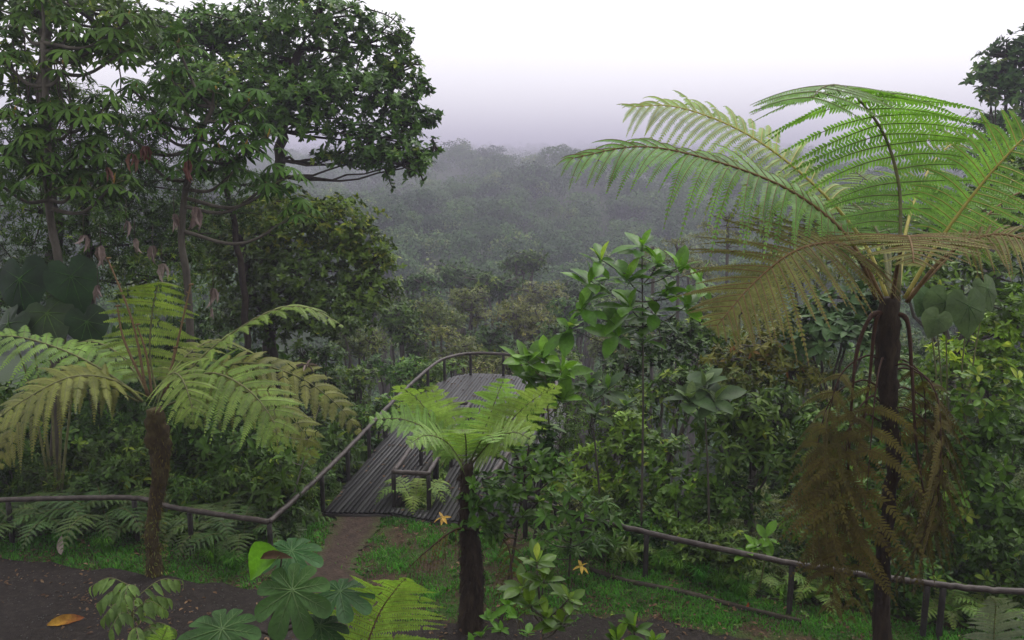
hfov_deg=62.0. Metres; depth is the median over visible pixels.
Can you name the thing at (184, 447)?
shrub
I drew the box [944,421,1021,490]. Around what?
shrub
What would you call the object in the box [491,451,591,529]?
shrub
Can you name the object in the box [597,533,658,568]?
fern
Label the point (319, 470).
shrub
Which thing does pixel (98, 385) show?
shrub
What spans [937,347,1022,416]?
shrub
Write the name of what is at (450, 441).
tree fern
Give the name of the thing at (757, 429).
shrub
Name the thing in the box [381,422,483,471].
shrub
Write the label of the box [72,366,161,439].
shrub
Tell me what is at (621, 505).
shrub
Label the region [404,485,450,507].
fern
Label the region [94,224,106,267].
dead leaf cluster
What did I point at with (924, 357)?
shrub
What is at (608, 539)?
seedling
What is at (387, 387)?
broadleaf tree
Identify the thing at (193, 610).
gravel
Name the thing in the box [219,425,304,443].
shrub
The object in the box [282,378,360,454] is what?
shrub
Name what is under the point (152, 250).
dead leaf cluster
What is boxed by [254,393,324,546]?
sapling
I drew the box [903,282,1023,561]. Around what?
shrub
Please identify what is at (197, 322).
shrub
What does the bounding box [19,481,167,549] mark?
fern
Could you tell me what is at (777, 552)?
shrub
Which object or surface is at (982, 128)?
broadleaf tree
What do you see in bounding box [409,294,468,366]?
broadleaf tree
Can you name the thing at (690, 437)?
broadleaf tree
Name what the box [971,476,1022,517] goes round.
shrub
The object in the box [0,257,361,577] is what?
tree fern
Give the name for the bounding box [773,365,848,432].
shrub
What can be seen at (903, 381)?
shrub
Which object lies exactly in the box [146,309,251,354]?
shrub
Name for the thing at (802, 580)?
fern
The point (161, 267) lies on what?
dead leaf cluster
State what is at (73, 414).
shrub
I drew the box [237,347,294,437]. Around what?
shrub
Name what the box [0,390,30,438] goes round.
shrub
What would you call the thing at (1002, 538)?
shrub
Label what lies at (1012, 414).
shrub
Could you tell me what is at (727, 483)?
shrub
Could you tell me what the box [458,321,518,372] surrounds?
broadleaf tree
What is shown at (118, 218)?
broadleaf tree
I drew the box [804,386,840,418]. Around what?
shrub
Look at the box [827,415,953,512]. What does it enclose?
shrub
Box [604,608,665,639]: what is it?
shrub
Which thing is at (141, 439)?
shrub
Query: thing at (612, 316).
sapling
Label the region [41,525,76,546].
grass tuft
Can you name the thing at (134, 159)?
dead leaf cluster
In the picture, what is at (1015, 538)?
shrub
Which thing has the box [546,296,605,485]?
broadleaf tree
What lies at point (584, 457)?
shrub
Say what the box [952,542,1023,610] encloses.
shrub
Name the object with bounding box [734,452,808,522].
shrub
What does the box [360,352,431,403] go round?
broadleaf tree
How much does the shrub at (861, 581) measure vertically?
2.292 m
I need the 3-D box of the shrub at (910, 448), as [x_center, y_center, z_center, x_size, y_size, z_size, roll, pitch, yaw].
[7.564,3.709,18.460,3.386,4.459,3.652,5,11,24]
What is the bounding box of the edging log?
[583,565,801,623]
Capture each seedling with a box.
[551,536,588,570]
[574,537,609,573]
[589,531,624,569]
[605,534,641,571]
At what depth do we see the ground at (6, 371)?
17.90 m
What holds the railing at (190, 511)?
on the ground at (6, 371)
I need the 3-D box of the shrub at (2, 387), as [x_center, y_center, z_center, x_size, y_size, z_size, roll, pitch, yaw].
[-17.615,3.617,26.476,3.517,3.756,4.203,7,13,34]
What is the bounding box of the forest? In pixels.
[0,138,1023,480]
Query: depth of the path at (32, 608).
15.96 m
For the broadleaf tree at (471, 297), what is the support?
on the ground at (6, 371)
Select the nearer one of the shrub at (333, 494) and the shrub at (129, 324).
the shrub at (333, 494)
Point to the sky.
(533, 72)
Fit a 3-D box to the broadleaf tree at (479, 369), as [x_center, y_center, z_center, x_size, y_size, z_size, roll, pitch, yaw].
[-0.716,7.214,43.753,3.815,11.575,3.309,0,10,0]
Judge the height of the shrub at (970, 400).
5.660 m
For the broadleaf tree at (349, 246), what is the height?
12.118 m
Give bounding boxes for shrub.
[0,381,16,406]
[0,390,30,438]
[0,391,78,475]
[0,392,82,469]
[0,414,69,496]
[0,422,88,503]
[0,450,42,525]
[3,357,76,399]
[6,452,73,533]
[42,350,114,427]
[63,416,102,478]
[66,421,125,492]
[66,439,121,494]
[67,304,180,359]
[68,399,130,430]
[69,461,148,529]
[70,357,127,409]
[70,382,146,467]
[70,420,143,481]
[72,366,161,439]
[87,451,148,514]
[99,321,186,372]
[107,401,198,483]
[109,344,255,440]
[110,364,172,438]
[111,441,206,502]
[114,382,248,471]
[131,309,242,407]
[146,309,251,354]
[164,396,245,477]
[164,469,225,542]
[170,426,285,499]
[177,444,241,492]
[201,473,244,527]
[208,435,245,447]
[211,385,280,447]
[214,444,301,541]
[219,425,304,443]
[221,440,319,546]
[222,465,262,496]
[226,454,316,512]
[233,420,300,464]
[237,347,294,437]
[242,341,309,415]
[250,436,336,511]
[253,369,326,441]
[256,407,316,437]
[258,452,320,536]
[280,419,364,496]
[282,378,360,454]
[299,443,343,499]
[299,458,341,523]
[307,416,382,472]
[307,480,337,510]
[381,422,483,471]
[418,458,446,506]
[468,594,538,639]
[486,419,577,538]
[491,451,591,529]
[497,538,584,639]
[528,470,621,537]
[528,481,623,576]
[541,480,592,538]
[542,364,665,497]
[555,520,588,548]
[563,409,647,504]
[577,491,680,531]
[584,500,636,554]
[586,481,663,570]
[596,311,748,521]
[600,510,669,568]
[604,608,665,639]
[612,424,773,547]
[630,490,738,562]
[649,537,678,556]
[663,521,738,577]
[669,379,813,579]
[680,284,801,493]
[680,507,742,540]
[685,522,772,585]
[698,326,835,536]
[714,518,777,585]
[716,424,792,527]
[716,431,808,516]
[725,483,796,533]
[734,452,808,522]
[739,486,809,539]
[758,519,805,567]
[759,507,801,567]
[759,543,802,592]
[767,346,864,422]
[767,550,830,603]
[772,522,815,557]
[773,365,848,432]
[774,384,949,550]
[774,418,800,440]
[777,279,904,498]
[783,417,823,482]
[787,350,867,431]
[787,480,822,510]
[795,538,850,598]
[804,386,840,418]
[822,499,906,617]
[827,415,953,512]
[836,340,923,400]
[839,546,952,611]
[848,353,958,395]
[853,373,977,416]
[853,382,955,422]
[854,372,951,464]
[855,325,937,373]
[900,336,931,363]
[900,377,968,444]
[901,334,988,366]
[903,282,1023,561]
[905,531,992,617]
[906,358,1023,599]
[911,528,968,580]
[912,413,1023,491]
[914,350,948,365]
[917,441,1015,524]
[926,349,1014,424]
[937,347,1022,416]
[944,374,981,417]
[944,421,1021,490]
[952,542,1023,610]
[953,454,1023,519]
[955,532,969,565]
[961,518,1023,620]
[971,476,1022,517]
[972,357,1022,401]
[976,507,1023,564]
[977,407,1021,476]
[989,399,1023,485]
[997,366,1023,420]
[1003,452,1023,487]
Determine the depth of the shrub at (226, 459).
21.65 m
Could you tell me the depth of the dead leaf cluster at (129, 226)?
18.50 m
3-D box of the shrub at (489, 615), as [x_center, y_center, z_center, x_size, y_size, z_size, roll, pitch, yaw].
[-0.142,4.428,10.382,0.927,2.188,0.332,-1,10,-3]
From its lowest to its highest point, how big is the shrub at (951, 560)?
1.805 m
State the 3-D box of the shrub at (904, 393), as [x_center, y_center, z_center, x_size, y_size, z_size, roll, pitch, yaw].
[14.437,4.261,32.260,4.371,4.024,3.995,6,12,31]
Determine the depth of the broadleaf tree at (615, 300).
84.54 m
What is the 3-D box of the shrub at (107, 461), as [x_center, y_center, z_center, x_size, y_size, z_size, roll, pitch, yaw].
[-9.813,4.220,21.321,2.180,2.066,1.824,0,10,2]
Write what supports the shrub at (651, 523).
on the ground at (6, 371)
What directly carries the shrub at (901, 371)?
on the ground at (6, 371)
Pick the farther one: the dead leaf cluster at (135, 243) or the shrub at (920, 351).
the shrub at (920, 351)
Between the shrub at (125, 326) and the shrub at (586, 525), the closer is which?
the shrub at (586, 525)
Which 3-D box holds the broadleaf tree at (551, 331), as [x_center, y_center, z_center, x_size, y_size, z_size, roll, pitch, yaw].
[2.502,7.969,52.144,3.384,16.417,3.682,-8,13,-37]
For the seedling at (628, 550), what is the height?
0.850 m
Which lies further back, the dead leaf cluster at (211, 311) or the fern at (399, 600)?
the dead leaf cluster at (211, 311)
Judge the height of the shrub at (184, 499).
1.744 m
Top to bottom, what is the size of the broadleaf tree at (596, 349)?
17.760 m
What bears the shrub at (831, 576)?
on the ground at (6, 371)
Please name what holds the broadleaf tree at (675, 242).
on the ground at (6, 371)
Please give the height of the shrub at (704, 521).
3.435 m
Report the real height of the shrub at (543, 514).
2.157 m
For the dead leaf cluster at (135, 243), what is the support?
hanging from the cecropia tree at (173, 72)
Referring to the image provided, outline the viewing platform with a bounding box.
[268,352,565,529]
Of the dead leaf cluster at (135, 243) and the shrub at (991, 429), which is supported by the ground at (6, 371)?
the shrub at (991, 429)
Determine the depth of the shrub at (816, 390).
45.10 m
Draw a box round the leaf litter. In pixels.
[0,374,1000,639]
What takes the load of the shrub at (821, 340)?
on the ground at (6, 371)
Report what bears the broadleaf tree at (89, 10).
on the ground at (6, 371)
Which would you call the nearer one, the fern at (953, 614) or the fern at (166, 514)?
the fern at (953, 614)
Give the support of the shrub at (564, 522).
on the ground at (6, 371)
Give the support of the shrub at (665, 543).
on the ground at (6, 371)
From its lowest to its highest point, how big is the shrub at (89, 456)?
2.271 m
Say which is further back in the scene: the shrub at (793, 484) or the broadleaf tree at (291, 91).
the broadleaf tree at (291, 91)
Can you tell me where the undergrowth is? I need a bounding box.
[0,474,1022,631]
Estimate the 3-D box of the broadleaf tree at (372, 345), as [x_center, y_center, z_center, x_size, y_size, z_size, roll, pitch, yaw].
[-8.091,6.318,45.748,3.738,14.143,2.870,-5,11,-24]
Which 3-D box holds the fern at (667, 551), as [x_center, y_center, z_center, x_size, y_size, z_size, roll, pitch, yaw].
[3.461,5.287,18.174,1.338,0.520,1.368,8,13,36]
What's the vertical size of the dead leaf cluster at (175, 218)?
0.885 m
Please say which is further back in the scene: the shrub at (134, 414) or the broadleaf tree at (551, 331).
the broadleaf tree at (551, 331)
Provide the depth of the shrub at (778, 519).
22.62 m
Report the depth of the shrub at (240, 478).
21.49 m
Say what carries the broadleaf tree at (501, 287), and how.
on the ground at (6, 371)
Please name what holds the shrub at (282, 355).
on the ground at (6, 371)
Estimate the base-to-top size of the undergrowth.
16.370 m
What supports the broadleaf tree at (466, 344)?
on the ground at (6, 371)
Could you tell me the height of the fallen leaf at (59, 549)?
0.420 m
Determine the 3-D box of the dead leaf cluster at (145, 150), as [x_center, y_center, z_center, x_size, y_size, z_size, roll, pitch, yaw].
[-8.273,-3.958,19.257,0.217,0.860,0.254,6,12,31]
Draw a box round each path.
[0,558,749,639]
[306,513,397,616]
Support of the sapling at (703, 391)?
on the ground at (6, 371)
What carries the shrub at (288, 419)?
on the ground at (6, 371)
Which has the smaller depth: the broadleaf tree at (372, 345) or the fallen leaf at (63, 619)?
the fallen leaf at (63, 619)
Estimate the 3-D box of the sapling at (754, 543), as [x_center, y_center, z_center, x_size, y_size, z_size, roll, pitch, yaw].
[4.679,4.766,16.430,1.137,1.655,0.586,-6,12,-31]
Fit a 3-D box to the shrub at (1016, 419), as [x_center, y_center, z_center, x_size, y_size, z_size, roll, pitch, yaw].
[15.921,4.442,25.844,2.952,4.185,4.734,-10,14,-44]
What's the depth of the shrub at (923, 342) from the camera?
43.12 m
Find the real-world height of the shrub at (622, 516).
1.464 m
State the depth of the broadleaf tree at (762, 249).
65.93 m
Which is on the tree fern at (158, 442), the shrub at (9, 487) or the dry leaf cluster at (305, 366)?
the dry leaf cluster at (305, 366)
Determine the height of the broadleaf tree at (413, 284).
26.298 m
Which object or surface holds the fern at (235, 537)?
on the ground at (6, 371)
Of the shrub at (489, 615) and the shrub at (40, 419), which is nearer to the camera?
the shrub at (489, 615)
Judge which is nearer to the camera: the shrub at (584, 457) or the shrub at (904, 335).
the shrub at (584, 457)
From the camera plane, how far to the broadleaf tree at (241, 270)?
26.85 m
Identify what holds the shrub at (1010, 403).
on the ground at (6, 371)
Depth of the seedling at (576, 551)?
17.27 m
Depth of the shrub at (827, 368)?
37.67 m
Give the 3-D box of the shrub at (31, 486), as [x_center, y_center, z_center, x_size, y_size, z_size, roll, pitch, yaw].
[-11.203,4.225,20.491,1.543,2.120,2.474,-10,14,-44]
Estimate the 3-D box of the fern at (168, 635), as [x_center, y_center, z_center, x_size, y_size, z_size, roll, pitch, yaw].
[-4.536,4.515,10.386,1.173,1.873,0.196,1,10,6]
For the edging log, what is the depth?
16.47 m
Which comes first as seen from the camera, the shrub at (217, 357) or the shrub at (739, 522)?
the shrub at (739, 522)
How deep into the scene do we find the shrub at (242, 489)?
20.14 m
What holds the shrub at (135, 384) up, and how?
on the ground at (6, 371)
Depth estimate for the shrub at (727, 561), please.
17.00 m
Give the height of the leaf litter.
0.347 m
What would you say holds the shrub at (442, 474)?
on the ground at (6, 371)
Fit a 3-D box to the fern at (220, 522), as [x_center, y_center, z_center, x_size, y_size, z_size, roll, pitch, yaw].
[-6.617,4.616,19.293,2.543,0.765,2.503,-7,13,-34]
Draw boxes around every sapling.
[89,578,183,639]
[177,538,374,639]
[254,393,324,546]
[462,428,566,633]
[500,334,593,538]
[543,229,714,561]
[571,371,637,508]
[662,367,746,528]
[734,520,778,594]
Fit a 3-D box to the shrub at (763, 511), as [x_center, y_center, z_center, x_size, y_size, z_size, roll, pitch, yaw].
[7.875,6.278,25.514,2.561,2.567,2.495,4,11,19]
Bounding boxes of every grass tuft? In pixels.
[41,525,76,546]
[86,529,121,552]
[192,539,227,563]
[216,548,248,571]
[648,548,679,571]
[666,553,691,576]
[679,561,718,584]
[722,572,760,597]
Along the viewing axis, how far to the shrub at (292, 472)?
22.10 m
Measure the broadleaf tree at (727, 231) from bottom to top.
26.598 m
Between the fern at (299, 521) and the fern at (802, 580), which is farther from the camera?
the fern at (299, 521)
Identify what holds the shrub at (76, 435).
on the ground at (6, 371)
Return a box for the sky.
[0,0,1023,148]
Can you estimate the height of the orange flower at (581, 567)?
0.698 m
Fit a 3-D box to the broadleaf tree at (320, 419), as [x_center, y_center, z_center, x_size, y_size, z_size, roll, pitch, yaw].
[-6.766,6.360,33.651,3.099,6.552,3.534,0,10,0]
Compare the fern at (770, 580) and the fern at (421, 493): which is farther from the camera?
the fern at (421, 493)
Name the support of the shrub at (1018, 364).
on the ground at (6, 371)
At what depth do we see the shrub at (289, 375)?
32.68 m
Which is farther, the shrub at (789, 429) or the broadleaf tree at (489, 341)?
the broadleaf tree at (489, 341)
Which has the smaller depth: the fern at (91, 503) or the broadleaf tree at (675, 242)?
the fern at (91, 503)
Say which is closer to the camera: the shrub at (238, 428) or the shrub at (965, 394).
the shrub at (238, 428)
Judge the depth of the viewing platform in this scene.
22.65 m
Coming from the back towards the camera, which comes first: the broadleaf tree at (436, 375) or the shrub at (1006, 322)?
the broadleaf tree at (436, 375)
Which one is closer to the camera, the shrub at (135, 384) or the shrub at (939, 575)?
the shrub at (939, 575)
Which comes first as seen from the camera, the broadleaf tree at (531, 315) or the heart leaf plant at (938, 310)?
the heart leaf plant at (938, 310)
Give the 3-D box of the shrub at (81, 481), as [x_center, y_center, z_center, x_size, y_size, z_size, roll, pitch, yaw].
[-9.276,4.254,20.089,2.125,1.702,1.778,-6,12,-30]
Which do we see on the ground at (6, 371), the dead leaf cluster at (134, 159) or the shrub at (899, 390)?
the shrub at (899, 390)
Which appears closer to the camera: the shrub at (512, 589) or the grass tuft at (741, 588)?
the shrub at (512, 589)
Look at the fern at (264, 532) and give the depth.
19.20 m
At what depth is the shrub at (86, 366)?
30.60 m
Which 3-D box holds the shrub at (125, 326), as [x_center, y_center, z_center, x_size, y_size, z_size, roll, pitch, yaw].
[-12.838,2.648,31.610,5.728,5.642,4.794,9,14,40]
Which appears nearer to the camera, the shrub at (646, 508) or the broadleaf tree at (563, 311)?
the shrub at (646, 508)
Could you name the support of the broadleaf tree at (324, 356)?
on the ground at (6, 371)
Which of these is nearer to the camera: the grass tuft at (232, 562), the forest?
the grass tuft at (232, 562)
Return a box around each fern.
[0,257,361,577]
[0,492,85,537]
[1,485,129,548]
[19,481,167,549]
[105,489,226,546]
[144,625,173,639]
[158,498,262,558]
[159,501,253,551]
[182,496,309,548]
[184,506,289,560]
[238,501,332,546]
[294,505,327,536]
[308,575,446,639]
[369,378,561,634]
[375,476,452,513]
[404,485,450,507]
[556,84,1023,639]
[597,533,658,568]
[648,549,690,574]
[725,567,781,596]
[778,570,853,617]
[908,579,985,628]
[945,592,1023,632]
[963,595,1023,639]
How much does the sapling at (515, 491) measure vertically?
3.808 m
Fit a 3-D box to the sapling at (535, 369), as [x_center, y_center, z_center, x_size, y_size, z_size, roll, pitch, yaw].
[0.774,2.820,19.104,2.163,4.960,1.278,-2,11,-11]
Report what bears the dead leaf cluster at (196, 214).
hanging from the cecropia tree at (173, 72)
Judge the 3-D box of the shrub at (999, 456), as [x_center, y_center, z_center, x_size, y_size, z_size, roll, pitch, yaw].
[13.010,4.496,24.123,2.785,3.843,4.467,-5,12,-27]
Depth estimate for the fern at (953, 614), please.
15.71 m
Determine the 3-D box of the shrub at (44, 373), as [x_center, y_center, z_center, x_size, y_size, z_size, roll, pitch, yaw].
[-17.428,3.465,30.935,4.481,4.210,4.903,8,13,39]
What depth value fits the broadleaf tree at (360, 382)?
35.95 m
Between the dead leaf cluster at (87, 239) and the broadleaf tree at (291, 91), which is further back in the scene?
the broadleaf tree at (291, 91)
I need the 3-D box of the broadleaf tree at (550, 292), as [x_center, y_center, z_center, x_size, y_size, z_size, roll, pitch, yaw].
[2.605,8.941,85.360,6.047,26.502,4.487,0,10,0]
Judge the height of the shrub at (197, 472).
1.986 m
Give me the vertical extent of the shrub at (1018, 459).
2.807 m
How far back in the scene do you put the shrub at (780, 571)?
17.19 m
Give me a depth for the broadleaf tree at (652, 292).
54.62 m
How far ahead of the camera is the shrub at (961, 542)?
19.51 m
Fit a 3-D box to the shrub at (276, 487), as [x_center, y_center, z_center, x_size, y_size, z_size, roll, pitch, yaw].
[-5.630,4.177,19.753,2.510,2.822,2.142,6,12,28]
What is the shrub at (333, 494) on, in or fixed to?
on the ground at (6, 371)
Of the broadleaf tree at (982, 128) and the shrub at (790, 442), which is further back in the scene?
the broadleaf tree at (982, 128)
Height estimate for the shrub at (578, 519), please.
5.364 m
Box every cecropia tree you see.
[0,0,155,491]
[91,21,328,466]
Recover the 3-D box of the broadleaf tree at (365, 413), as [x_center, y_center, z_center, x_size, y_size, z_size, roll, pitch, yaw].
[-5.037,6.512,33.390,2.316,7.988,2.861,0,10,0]
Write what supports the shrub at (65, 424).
on the ground at (6, 371)
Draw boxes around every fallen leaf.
[47,614,84,625]
[57,535,62,553]
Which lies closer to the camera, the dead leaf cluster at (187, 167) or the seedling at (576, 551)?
the seedling at (576, 551)
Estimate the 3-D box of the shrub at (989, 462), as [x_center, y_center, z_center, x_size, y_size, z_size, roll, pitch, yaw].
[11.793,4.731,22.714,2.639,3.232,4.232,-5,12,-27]
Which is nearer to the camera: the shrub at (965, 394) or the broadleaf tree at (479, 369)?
the shrub at (965, 394)
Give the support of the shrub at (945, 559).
on the ground at (6, 371)
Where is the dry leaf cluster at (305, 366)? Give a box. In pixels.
[295,359,317,370]
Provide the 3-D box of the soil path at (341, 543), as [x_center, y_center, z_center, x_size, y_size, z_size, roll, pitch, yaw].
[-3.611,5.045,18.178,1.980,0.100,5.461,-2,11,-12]
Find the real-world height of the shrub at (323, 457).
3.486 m
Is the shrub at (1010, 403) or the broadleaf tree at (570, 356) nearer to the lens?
the shrub at (1010, 403)
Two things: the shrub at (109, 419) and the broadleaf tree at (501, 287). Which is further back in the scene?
the broadleaf tree at (501, 287)
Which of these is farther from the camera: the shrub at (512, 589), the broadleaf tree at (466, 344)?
the broadleaf tree at (466, 344)
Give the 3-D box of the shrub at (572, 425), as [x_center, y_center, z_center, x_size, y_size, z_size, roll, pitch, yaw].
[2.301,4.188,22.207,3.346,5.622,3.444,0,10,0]
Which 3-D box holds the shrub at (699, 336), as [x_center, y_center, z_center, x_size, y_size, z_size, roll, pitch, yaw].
[4.760,4.257,24.915,4.691,8.664,5.138,0,10,0]
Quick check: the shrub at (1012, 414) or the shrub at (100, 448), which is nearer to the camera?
the shrub at (100, 448)
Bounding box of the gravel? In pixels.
[1,560,713,639]
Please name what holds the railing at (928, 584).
on the ground at (6, 371)
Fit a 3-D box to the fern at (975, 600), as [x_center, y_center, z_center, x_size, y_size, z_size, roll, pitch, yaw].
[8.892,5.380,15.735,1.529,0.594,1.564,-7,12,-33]
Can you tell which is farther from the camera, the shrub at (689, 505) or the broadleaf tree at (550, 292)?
the broadleaf tree at (550, 292)
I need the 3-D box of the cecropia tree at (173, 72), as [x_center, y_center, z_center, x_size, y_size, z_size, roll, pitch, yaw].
[-7.677,-1.119,22.159,5.947,12.814,2.513,0,10,0]
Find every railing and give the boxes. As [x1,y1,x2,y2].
[0,495,273,567]
[490,479,1023,639]
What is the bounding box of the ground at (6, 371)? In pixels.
[0,147,1023,639]
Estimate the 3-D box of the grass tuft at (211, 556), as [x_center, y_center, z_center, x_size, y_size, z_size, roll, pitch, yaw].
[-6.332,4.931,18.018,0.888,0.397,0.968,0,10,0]
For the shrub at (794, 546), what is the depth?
19.94 m
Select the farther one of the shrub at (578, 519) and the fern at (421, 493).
the shrub at (578, 519)
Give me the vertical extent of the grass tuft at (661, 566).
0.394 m
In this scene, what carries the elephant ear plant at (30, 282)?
on the ground at (6, 371)
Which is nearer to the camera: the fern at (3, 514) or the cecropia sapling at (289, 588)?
the cecropia sapling at (289, 588)
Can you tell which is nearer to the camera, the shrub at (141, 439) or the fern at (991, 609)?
the fern at (991, 609)
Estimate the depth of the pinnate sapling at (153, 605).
10.93 m
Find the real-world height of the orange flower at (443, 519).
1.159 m
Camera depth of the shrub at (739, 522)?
19.40 m
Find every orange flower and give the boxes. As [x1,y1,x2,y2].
[435,512,449,564]
[573,560,587,585]
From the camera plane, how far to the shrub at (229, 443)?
24.21 m
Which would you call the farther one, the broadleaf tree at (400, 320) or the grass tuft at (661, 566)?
the broadleaf tree at (400, 320)
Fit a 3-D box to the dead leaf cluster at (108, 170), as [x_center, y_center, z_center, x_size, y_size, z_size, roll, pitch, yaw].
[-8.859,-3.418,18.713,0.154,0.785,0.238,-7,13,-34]
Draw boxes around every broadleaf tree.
[0,0,175,468]
[0,78,227,431]
[124,0,445,357]
[151,142,272,435]
[169,186,407,419]
[281,338,355,418]
[314,401,381,450]
[327,364,380,421]
[328,319,392,445]
[350,392,405,448]
[357,289,409,437]
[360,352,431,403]
[376,298,433,419]
[394,269,444,399]
[401,357,468,463]
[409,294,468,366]
[422,324,486,379]
[433,257,479,375]
[443,283,495,374]
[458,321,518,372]
[459,266,524,372]
[459,349,529,417]
[487,293,558,353]
[494,247,553,365]
[509,279,569,336]
[519,317,579,418]
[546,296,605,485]
[553,351,583,481]
[555,277,619,468]
[579,322,658,482]
[594,296,649,464]
[628,246,674,497]
[639,238,710,482]
[675,259,719,494]
[686,212,757,466]
[730,201,892,410]
[745,207,777,393]
[844,148,1023,429]
[950,107,1023,342]
[958,23,1023,355]
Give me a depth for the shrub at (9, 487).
20.27 m
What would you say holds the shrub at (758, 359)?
on the ground at (6, 371)
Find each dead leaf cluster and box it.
[74,214,89,252]
[93,264,101,304]
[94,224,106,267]
[105,146,113,181]
[124,209,131,236]
[125,142,138,173]
[133,217,142,253]
[140,125,151,163]
[147,225,157,263]
[157,245,168,281]
[172,197,179,232]
[183,140,192,182]
[188,186,202,230]
[205,268,218,308]
[210,293,213,318]
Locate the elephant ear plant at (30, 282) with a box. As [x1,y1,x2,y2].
[0,254,108,495]
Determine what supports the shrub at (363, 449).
on the ground at (6, 371)
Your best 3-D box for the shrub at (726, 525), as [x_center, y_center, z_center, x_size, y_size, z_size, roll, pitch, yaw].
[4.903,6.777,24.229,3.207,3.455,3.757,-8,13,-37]
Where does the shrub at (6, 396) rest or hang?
on the ground at (6, 371)
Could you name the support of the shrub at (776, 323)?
on the ground at (6, 371)
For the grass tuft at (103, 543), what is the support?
on the ground at (6, 371)
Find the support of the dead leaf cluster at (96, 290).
hanging from the cecropia tree at (72, 115)
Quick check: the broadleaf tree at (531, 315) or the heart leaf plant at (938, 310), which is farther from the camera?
the broadleaf tree at (531, 315)
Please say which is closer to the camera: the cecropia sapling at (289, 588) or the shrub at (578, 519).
the cecropia sapling at (289, 588)
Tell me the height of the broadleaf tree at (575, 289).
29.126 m
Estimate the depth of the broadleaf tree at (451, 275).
95.87 m
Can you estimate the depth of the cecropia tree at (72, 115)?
19.72 m
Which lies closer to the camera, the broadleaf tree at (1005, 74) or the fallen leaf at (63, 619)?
the fallen leaf at (63, 619)
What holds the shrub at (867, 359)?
on the ground at (6, 371)
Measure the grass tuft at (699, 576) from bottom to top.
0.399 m
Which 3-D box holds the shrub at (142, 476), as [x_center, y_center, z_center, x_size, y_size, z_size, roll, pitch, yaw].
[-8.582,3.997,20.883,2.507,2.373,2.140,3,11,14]
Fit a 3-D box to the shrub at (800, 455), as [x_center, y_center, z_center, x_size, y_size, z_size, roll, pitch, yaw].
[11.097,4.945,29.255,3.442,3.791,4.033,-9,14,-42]
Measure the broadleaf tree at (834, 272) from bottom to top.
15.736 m
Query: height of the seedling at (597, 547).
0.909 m
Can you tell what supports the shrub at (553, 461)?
on the ground at (6, 371)
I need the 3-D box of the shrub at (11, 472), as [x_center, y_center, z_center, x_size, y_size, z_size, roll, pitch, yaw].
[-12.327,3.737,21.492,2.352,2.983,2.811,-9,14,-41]
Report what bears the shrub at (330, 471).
on the ground at (6, 371)
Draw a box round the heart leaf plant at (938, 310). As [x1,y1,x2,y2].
[913,274,996,551]
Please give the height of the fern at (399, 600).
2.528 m
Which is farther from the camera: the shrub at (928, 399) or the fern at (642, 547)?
the shrub at (928, 399)
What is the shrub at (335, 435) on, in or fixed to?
on the ground at (6, 371)
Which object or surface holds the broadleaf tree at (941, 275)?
on the ground at (6, 371)
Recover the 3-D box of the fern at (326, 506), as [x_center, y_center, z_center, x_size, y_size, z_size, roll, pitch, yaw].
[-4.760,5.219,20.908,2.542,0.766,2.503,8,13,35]
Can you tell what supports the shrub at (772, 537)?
on the ground at (6, 371)
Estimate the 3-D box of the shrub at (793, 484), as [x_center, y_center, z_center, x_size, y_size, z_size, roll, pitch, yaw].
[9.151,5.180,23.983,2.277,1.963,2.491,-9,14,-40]
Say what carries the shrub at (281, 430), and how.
on the ground at (6, 371)
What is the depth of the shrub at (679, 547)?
17.54 m
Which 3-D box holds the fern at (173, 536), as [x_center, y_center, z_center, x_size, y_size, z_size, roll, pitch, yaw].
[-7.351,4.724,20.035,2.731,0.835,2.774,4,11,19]
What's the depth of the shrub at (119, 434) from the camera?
22.66 m
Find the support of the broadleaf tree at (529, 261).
on the ground at (6, 371)
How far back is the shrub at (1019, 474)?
22.57 m
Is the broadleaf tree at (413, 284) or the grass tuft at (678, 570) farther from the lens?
the broadleaf tree at (413, 284)
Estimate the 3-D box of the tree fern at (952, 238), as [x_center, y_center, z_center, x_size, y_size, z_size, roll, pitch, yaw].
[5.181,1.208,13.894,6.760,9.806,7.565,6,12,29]
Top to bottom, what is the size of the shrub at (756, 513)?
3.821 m
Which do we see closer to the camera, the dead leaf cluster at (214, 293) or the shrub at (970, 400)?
the dead leaf cluster at (214, 293)
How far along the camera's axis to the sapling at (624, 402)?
18.87 m

